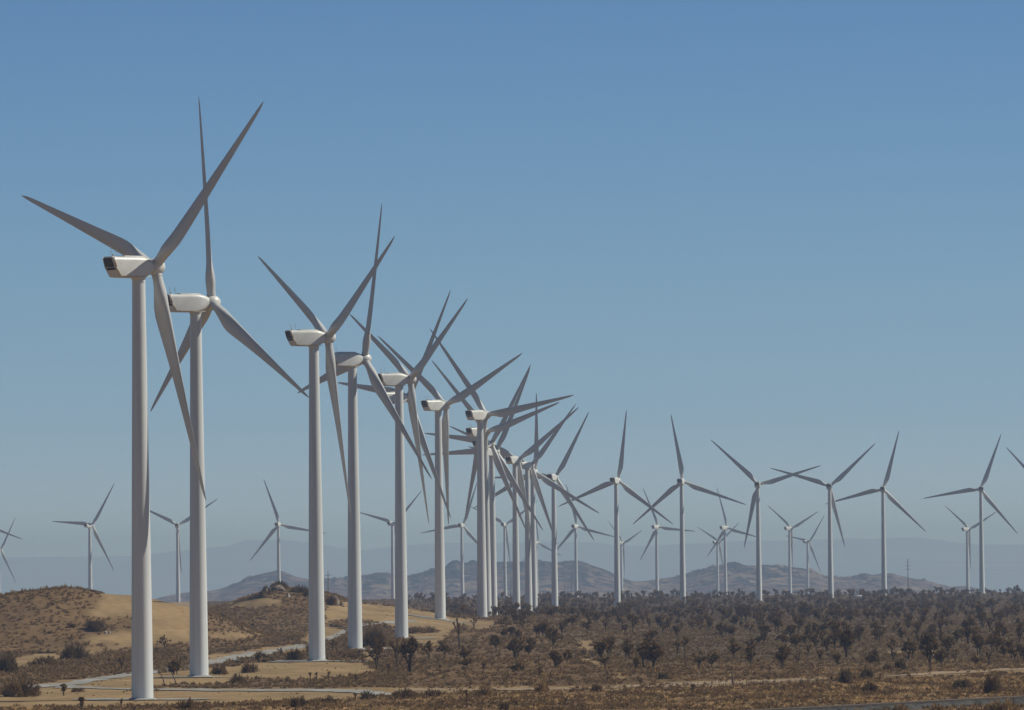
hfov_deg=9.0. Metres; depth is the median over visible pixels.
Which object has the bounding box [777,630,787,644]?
joshua tree
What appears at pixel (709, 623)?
joshua tree
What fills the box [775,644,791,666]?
joshua tree
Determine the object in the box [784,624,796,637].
joshua tree
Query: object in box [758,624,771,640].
joshua tree
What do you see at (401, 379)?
wind turbine
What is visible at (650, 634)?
joshua tree
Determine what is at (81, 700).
joshua tree
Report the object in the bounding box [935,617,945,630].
joshua tree
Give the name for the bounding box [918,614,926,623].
joshua tree
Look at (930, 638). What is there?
joshua tree
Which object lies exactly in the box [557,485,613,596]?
wind turbine
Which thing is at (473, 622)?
joshua tree
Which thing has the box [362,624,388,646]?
shrub
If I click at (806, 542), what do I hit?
wind turbine
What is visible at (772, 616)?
joshua tree
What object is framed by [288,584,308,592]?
shrub
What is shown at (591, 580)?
hills
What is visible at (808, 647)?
joshua tree
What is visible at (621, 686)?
dirt road
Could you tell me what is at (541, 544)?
wind turbine
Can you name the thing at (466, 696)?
joshua tree
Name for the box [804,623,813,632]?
joshua tree
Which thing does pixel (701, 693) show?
dry grass
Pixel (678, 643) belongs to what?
joshua tree
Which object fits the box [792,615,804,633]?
joshua tree
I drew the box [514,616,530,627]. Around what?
joshua tree
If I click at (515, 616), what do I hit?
joshua tree
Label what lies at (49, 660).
shrub
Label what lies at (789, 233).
sky
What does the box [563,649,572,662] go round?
joshua tree
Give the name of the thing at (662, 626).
joshua tree
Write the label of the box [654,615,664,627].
joshua tree
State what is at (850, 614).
joshua tree
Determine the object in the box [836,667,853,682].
shrub
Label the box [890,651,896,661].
joshua tree
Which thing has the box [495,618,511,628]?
joshua tree
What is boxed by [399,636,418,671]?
joshua tree
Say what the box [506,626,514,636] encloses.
joshua tree
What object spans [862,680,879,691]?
shrub
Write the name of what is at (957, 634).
joshua tree
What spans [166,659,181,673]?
joshua tree
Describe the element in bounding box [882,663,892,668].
shrub
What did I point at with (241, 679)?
shrub
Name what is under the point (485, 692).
shrub
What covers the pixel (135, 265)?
wind turbine
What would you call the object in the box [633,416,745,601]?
wind turbine
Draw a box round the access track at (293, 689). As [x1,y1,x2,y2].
[51,685,390,694]
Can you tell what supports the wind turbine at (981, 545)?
on the ground at (171, 620)
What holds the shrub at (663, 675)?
on the ground at (171, 620)
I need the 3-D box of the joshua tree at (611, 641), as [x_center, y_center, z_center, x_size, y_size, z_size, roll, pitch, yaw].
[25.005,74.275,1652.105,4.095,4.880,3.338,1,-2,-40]
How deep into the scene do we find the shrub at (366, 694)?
1198.59 m
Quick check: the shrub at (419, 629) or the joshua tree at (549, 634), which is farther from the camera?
the shrub at (419, 629)
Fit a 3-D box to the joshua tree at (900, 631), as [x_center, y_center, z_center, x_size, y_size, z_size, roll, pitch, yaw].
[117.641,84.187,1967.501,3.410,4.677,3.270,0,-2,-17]
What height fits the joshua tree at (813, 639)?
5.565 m
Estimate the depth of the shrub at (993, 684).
1166.21 m
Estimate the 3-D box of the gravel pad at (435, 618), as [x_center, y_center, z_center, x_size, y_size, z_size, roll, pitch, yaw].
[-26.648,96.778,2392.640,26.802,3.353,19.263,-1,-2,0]
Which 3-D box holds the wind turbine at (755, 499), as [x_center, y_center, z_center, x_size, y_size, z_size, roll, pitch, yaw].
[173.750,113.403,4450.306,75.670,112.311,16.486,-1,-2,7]
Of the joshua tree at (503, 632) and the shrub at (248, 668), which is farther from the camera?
the joshua tree at (503, 632)
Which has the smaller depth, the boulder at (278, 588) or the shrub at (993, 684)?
the shrub at (993, 684)
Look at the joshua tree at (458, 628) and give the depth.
1813.97 m
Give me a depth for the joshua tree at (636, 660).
1458.39 m
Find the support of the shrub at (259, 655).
on the ground at (171, 620)
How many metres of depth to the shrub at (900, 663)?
1442.21 m
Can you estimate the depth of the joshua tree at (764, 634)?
1918.80 m
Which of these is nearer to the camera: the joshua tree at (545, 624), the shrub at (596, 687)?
the shrub at (596, 687)
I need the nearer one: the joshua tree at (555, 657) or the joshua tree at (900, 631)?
the joshua tree at (555, 657)
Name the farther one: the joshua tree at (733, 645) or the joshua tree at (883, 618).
the joshua tree at (883, 618)
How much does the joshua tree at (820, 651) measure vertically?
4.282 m
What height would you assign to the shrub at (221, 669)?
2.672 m
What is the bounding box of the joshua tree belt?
[408,585,1023,623]
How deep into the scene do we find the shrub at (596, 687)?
1216.15 m
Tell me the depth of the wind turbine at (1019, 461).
5119.67 m
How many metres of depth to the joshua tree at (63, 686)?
1250.60 m
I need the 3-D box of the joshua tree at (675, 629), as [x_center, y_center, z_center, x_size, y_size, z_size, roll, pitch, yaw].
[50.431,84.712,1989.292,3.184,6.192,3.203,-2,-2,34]
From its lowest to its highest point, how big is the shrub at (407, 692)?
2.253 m
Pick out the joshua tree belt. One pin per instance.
(625, 607)
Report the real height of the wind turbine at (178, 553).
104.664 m
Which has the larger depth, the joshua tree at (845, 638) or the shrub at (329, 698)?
the joshua tree at (845, 638)
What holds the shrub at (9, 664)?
on the ground at (171, 620)
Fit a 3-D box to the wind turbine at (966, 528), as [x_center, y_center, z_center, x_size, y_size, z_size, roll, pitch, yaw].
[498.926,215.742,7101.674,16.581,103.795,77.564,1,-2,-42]
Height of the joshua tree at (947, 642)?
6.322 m
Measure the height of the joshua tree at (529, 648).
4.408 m
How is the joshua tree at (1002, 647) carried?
on the ground at (171, 620)
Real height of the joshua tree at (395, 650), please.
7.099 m
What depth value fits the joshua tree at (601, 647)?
1526.61 m
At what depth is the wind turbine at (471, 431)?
2787.10 m
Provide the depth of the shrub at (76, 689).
1276.48 m
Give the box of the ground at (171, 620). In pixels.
[0,588,1023,709]
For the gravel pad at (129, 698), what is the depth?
1218.85 m
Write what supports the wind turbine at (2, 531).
on the ground at (171, 620)
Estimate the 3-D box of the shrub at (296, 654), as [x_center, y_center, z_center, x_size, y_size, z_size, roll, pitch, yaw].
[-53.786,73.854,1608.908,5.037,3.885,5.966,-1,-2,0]
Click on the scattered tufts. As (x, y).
(123, 691)
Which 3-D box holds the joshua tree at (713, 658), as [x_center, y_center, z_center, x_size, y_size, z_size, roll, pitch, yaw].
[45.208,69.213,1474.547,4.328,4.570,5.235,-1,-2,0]
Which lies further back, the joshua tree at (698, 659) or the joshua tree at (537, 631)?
the joshua tree at (537, 631)
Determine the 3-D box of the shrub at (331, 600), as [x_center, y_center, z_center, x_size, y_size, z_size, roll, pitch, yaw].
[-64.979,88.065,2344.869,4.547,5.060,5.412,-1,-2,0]
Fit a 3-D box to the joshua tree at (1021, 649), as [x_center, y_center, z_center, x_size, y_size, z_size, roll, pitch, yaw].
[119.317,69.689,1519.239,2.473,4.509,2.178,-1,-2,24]
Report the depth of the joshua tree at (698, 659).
1454.36 m
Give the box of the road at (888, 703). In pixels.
[753,695,1023,709]
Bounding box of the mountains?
[0,537,1023,598]
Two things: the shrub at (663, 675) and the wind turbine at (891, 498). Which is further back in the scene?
the wind turbine at (891, 498)
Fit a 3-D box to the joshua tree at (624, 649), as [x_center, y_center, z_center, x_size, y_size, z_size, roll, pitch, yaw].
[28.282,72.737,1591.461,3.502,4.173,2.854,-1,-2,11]
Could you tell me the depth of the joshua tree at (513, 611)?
2398.65 m
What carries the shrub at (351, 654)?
on the ground at (171, 620)
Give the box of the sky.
[0,0,1023,557]
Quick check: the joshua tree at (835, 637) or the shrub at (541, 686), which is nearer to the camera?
the shrub at (541, 686)
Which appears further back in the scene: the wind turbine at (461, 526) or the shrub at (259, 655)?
the wind turbine at (461, 526)
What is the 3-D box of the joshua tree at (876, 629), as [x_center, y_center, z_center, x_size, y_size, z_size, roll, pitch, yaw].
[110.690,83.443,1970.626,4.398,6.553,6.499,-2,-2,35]
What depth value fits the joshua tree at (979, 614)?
2387.17 m
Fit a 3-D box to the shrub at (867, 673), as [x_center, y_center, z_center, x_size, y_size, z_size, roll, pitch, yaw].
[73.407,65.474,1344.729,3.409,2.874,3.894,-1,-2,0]
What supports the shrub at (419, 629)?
on the ground at (171, 620)
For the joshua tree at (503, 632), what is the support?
on the ground at (171, 620)
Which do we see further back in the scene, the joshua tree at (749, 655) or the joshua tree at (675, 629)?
the joshua tree at (675, 629)
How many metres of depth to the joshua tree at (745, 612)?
2665.02 m
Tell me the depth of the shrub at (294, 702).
1114.48 m
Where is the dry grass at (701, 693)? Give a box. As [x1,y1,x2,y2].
[0,654,1023,709]
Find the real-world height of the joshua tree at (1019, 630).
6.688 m
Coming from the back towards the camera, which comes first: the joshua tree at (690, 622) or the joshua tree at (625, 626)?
the joshua tree at (690, 622)
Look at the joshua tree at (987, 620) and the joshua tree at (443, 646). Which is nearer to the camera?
the joshua tree at (443, 646)
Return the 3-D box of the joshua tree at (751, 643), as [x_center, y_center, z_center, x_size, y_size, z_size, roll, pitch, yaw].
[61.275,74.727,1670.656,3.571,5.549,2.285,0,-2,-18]
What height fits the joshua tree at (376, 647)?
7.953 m
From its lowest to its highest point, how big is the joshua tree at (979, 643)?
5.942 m
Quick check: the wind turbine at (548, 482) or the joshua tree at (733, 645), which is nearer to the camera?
the joshua tree at (733, 645)
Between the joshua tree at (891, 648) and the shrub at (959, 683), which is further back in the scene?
the joshua tree at (891, 648)
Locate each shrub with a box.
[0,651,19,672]
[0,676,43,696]
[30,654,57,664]
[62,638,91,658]
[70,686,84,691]
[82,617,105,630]
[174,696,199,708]
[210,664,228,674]
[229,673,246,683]
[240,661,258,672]
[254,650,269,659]
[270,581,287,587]
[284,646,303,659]
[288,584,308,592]
[288,695,308,706]
[320,694,335,701]
[325,595,336,605]
[341,650,366,658]
[359,689,376,698]
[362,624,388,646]
[392,687,417,697]
[408,625,441,633]
[424,688,439,696]
[476,686,489,694]
[498,699,510,709]
[535,678,548,691]
[590,683,602,691]
[656,672,669,678]
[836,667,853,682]
[860,666,875,677]
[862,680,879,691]
[868,646,879,662]
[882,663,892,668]
[889,703,908,709]
[893,658,905,668]
[929,702,945,709]
[952,678,971,687]
[981,669,1001,693]
[984,696,1020,709]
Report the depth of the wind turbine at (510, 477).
3107.18 m
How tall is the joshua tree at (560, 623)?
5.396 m
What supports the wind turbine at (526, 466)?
on the ground at (171, 620)
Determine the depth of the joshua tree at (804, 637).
1863.86 m
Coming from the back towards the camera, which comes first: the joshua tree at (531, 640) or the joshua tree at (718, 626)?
the joshua tree at (718, 626)
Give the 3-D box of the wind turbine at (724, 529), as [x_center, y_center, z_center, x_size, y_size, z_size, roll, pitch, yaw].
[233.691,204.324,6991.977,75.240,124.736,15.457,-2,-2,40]
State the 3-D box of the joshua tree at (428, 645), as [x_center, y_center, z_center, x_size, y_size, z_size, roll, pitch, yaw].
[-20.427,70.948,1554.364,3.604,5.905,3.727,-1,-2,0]
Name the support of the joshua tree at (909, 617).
on the ground at (171, 620)
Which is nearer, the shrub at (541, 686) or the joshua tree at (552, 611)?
the shrub at (541, 686)
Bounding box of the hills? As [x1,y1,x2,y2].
[156,559,999,601]
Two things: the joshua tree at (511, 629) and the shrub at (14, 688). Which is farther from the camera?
the joshua tree at (511, 629)
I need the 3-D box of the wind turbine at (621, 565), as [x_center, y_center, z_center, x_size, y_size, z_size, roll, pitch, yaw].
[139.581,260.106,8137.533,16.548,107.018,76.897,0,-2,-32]
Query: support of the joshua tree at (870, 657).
on the ground at (171, 620)
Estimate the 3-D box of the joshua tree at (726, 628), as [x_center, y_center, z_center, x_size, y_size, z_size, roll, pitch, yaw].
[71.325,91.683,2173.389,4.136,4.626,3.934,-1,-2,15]
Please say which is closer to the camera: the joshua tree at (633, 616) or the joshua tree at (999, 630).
the joshua tree at (999, 630)
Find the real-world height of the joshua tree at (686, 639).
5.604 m
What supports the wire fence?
on the ground at (171, 620)
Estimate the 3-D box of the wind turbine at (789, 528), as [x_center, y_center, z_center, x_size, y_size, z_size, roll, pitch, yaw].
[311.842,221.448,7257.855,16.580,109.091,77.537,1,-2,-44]
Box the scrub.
[0,582,1023,707]
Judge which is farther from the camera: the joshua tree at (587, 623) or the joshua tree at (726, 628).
the joshua tree at (726, 628)
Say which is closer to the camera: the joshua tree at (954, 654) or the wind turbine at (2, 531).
the joshua tree at (954, 654)
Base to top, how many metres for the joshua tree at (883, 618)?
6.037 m
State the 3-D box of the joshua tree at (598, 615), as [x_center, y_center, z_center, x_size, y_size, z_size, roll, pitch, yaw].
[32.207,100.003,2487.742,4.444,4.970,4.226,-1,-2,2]
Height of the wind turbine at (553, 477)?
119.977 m
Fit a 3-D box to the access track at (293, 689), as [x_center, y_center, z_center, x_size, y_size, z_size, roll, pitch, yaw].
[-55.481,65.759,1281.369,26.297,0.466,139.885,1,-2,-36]
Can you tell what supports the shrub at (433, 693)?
on the ground at (171, 620)
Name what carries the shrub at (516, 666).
on the ground at (171, 620)
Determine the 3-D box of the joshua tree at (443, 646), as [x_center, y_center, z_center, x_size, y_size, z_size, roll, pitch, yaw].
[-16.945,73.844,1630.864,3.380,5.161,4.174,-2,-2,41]
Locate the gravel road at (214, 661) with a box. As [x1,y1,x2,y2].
[28,620,416,686]
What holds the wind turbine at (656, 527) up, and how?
on the ground at (171, 620)
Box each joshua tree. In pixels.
[60,683,67,695]
[77,696,85,709]
[118,653,124,670]
[156,635,170,647]
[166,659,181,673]
[328,639,337,649]
[364,637,386,668]
[389,639,403,665]
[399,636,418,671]
[419,641,432,659]
[435,641,451,656]
[452,618,460,646]
[458,645,471,658]
[458,656,473,669]
[464,690,468,706]
[470,618,477,626]
[489,635,500,651]
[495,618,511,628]
[500,629,507,635]
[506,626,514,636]
[507,634,524,657]
[508,607,516,620]
[508,639,520,658]
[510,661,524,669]
[512,614,519,622]
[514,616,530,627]
[524,641,534,653]
[525,637,535,644]
[533,624,541,637]
[537,621,548,638]
[545,626,560,645]
[547,608,555,618]
[548,650,562,666]
[556,620,566,634]
[562,615,577,626]
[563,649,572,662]
[581,618,591,628]
[583,610,593,619]
[593,611,601,619]
[593,640,608,661]
[597,656,610,667]
[602,617,610,631]
[605,639,615,655]
[621,624,628,631]
[622,645,633,658]
[624,641,633,658]
[626,612,639,631]
[633,657,640,668]
[635,639,664,667]
[643,628,657,644]
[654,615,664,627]
[659,622,667,629]
[672,623,682,638]
[672,639,683,654]
[682,636,690,654]
[687,619,696,628]
[692,652,706,669]
[705,620,713,628]
[706,651,719,668]
[715,622,726,639]
[722,623,730,633]
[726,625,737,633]
[728,614,739,625]
[728,637,740,657]
[735,604,751,622]
[743,621,755,632]
[744,636,756,648]
[745,644,755,653]
[745,650,755,665]
[752,613,763,627]
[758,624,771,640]
[761,629,767,641]
[767,610,776,626]
[771,617,783,632]
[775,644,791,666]
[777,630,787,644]
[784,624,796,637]
[789,633,802,648]
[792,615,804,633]
[796,601,813,616]
[801,634,808,643]
[803,629,813,640]
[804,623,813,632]
[805,642,811,656]
[810,633,821,650]
[811,623,819,638]
[816,647,824,663]
[817,629,826,643]
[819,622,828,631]
[820,636,833,651]
[827,619,841,640]
[828,629,839,650]
[832,652,841,665]
[837,629,854,656]
[844,609,855,624]
[855,625,863,641]
[864,652,877,664]
[871,621,886,639]
[878,614,886,627]
[886,638,895,650]
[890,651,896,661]
[896,627,906,639]
[901,637,917,658]
[904,613,913,621]
[913,621,920,634]
[917,632,937,652]
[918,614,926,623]
[920,628,932,638]
[921,640,939,666]
[933,647,950,663]
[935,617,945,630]
[939,634,955,657]
[951,649,956,662]
[952,630,962,642]
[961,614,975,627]
[962,626,971,643]
[969,624,980,642]
[970,656,980,662]
[971,634,985,654]
[975,611,986,625]
[979,613,985,625]
[983,598,999,611]
[985,615,994,632]
[985,652,991,664]
[986,627,1006,650]
[987,635,997,652]
[990,625,1001,633]
[994,620,1004,633]
[998,644,1009,657]
[1000,623,1009,636]
[1001,605,1013,617]
[1005,639,1017,658]
[1007,643,1019,659]
[1015,624,1023,644]
[1019,645,1023,660]
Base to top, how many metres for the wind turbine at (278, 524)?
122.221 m
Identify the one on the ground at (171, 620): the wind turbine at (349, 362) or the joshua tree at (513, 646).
the joshua tree at (513, 646)
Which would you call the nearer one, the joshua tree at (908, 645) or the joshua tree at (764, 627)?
the joshua tree at (908, 645)
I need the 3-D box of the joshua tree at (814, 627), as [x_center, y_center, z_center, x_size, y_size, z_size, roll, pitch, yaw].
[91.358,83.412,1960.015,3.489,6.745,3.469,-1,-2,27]
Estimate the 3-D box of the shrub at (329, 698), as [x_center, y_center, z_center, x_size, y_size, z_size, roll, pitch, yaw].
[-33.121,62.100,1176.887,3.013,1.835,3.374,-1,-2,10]
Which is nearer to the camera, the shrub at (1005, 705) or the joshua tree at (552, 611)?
the shrub at (1005, 705)
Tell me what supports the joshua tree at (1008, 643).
on the ground at (171, 620)
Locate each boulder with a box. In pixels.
[271,585,284,590]
[325,595,339,605]
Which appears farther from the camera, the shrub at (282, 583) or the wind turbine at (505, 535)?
the wind turbine at (505, 535)
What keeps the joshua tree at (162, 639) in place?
on the ground at (171, 620)
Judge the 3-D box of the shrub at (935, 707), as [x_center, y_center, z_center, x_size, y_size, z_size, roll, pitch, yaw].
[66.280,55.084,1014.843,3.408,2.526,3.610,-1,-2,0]
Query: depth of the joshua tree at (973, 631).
1819.11 m
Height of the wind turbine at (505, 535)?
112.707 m
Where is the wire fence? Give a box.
[672,678,816,685]
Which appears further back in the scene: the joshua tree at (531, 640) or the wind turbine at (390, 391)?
the wind turbine at (390, 391)
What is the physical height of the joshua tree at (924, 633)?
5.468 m
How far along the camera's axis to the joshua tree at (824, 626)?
2184.93 m
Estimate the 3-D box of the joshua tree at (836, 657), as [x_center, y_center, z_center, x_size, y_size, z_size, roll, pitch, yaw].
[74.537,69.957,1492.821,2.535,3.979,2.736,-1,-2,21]
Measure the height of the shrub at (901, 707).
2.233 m
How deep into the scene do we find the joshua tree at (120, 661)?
1470.41 m
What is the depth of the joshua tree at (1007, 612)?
2698.05 m
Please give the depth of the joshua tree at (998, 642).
1690.55 m
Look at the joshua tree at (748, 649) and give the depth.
1552.71 m
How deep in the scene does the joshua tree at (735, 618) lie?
2454.72 m
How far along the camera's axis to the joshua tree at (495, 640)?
1708.35 m
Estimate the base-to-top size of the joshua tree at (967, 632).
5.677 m
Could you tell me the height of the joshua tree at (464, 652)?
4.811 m
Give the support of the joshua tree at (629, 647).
on the ground at (171, 620)
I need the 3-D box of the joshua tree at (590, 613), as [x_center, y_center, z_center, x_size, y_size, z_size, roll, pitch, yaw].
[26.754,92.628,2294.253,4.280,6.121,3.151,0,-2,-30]
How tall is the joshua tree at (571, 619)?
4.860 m
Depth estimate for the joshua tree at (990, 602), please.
3166.06 m
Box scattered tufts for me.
[28,600,930,705]
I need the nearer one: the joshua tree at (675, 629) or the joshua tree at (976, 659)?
the joshua tree at (976, 659)
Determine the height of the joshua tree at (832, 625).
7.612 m
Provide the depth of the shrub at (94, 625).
1864.14 m
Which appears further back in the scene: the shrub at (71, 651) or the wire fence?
the shrub at (71, 651)
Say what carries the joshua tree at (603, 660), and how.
on the ground at (171, 620)
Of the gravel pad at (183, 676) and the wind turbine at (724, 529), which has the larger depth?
the wind turbine at (724, 529)
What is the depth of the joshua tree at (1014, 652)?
1549.41 m
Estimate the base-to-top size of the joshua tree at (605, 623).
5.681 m
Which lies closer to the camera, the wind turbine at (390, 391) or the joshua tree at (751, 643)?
the joshua tree at (751, 643)
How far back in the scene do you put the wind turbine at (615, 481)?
4097.03 m
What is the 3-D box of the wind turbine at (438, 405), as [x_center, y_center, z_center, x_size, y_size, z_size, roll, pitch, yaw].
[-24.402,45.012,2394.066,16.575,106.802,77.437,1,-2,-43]
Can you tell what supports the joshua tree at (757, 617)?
on the ground at (171, 620)
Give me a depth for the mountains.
46266.79 m
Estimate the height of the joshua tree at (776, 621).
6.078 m
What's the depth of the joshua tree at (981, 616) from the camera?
2311.70 m
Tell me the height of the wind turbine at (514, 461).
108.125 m
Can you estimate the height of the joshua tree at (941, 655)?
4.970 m
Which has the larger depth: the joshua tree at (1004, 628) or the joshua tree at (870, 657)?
the joshua tree at (1004, 628)
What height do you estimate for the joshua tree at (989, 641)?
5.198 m
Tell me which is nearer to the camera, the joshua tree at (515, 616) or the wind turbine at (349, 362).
the wind turbine at (349, 362)
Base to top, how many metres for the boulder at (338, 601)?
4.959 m
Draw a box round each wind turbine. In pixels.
[0,519,15,592]
[0,529,20,538]
[22,101,263,700]
[52,484,113,588]
[150,101,308,677]
[150,499,216,601]
[251,480,308,580]
[258,236,394,661]
[298,204,431,648]
[338,290,450,627]
[350,298,467,637]
[360,492,420,598]
[378,336,521,620]
[422,483,476,598]
[423,369,542,614]
[425,364,530,615]
[430,329,572,617]
[432,361,558,471]
[450,407,578,609]
[468,404,575,610]
[471,501,536,597]
[473,394,598,611]
[495,412,593,605]
[522,522,559,596]
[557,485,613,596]
[558,410,672,606]
[608,521,641,591]
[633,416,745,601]
[640,489,691,595]
[698,524,737,594]
[707,489,755,594]
[711,440,820,600]
[769,507,816,592]
[771,444,873,597]
[787,516,823,593]
[826,431,925,595]
[923,435,1017,592]
[945,506,995,592]
[1006,447,1023,467]
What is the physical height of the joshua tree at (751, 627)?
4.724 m
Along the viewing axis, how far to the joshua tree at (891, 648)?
1675.96 m
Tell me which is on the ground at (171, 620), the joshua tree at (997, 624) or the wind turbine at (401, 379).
the joshua tree at (997, 624)
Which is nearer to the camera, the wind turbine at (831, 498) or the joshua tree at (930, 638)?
the joshua tree at (930, 638)
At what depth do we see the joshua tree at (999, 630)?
1851.38 m
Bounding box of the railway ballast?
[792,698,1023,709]
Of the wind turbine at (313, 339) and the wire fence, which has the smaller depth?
the wire fence
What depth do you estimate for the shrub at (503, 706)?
1086.54 m
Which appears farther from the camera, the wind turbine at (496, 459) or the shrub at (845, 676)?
the wind turbine at (496, 459)
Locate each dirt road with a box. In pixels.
[395,678,828,690]
[887,668,1023,676]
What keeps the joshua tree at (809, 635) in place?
on the ground at (171, 620)
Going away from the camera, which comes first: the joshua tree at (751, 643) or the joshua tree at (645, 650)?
the joshua tree at (645, 650)
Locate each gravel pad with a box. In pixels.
[72,698,209,699]
[153,676,236,677]
[268,660,367,661]
[408,614,471,622]
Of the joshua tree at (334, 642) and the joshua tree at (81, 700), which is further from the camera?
the joshua tree at (334, 642)
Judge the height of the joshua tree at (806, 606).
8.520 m
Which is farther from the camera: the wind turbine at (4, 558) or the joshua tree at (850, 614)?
the wind turbine at (4, 558)
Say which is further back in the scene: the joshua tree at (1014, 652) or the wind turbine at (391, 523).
the wind turbine at (391, 523)
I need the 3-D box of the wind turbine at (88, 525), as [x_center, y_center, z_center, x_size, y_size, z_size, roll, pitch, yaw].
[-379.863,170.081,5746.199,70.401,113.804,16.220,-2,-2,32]
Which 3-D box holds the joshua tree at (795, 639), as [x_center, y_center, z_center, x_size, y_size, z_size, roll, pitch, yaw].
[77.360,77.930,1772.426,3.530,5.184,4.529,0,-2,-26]
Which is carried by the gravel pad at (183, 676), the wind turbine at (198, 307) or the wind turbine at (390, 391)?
the wind turbine at (198, 307)
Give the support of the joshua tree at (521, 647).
on the ground at (171, 620)
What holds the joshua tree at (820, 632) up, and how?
on the ground at (171, 620)
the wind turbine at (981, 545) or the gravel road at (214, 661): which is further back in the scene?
the wind turbine at (981, 545)
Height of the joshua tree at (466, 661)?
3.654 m
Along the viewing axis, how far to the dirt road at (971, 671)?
1382.95 m
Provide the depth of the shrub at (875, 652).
1536.35 m
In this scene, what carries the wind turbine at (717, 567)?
on the ground at (171, 620)
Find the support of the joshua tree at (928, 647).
on the ground at (171, 620)
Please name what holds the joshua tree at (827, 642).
on the ground at (171, 620)
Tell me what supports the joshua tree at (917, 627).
on the ground at (171, 620)
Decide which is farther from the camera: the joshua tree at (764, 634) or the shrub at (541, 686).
the joshua tree at (764, 634)
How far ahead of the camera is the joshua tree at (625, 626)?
2079.05 m
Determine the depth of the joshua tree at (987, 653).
1472.83 m
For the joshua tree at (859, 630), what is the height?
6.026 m
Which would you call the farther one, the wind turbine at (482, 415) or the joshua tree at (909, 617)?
the wind turbine at (482, 415)
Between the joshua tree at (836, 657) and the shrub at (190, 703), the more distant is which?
the joshua tree at (836, 657)

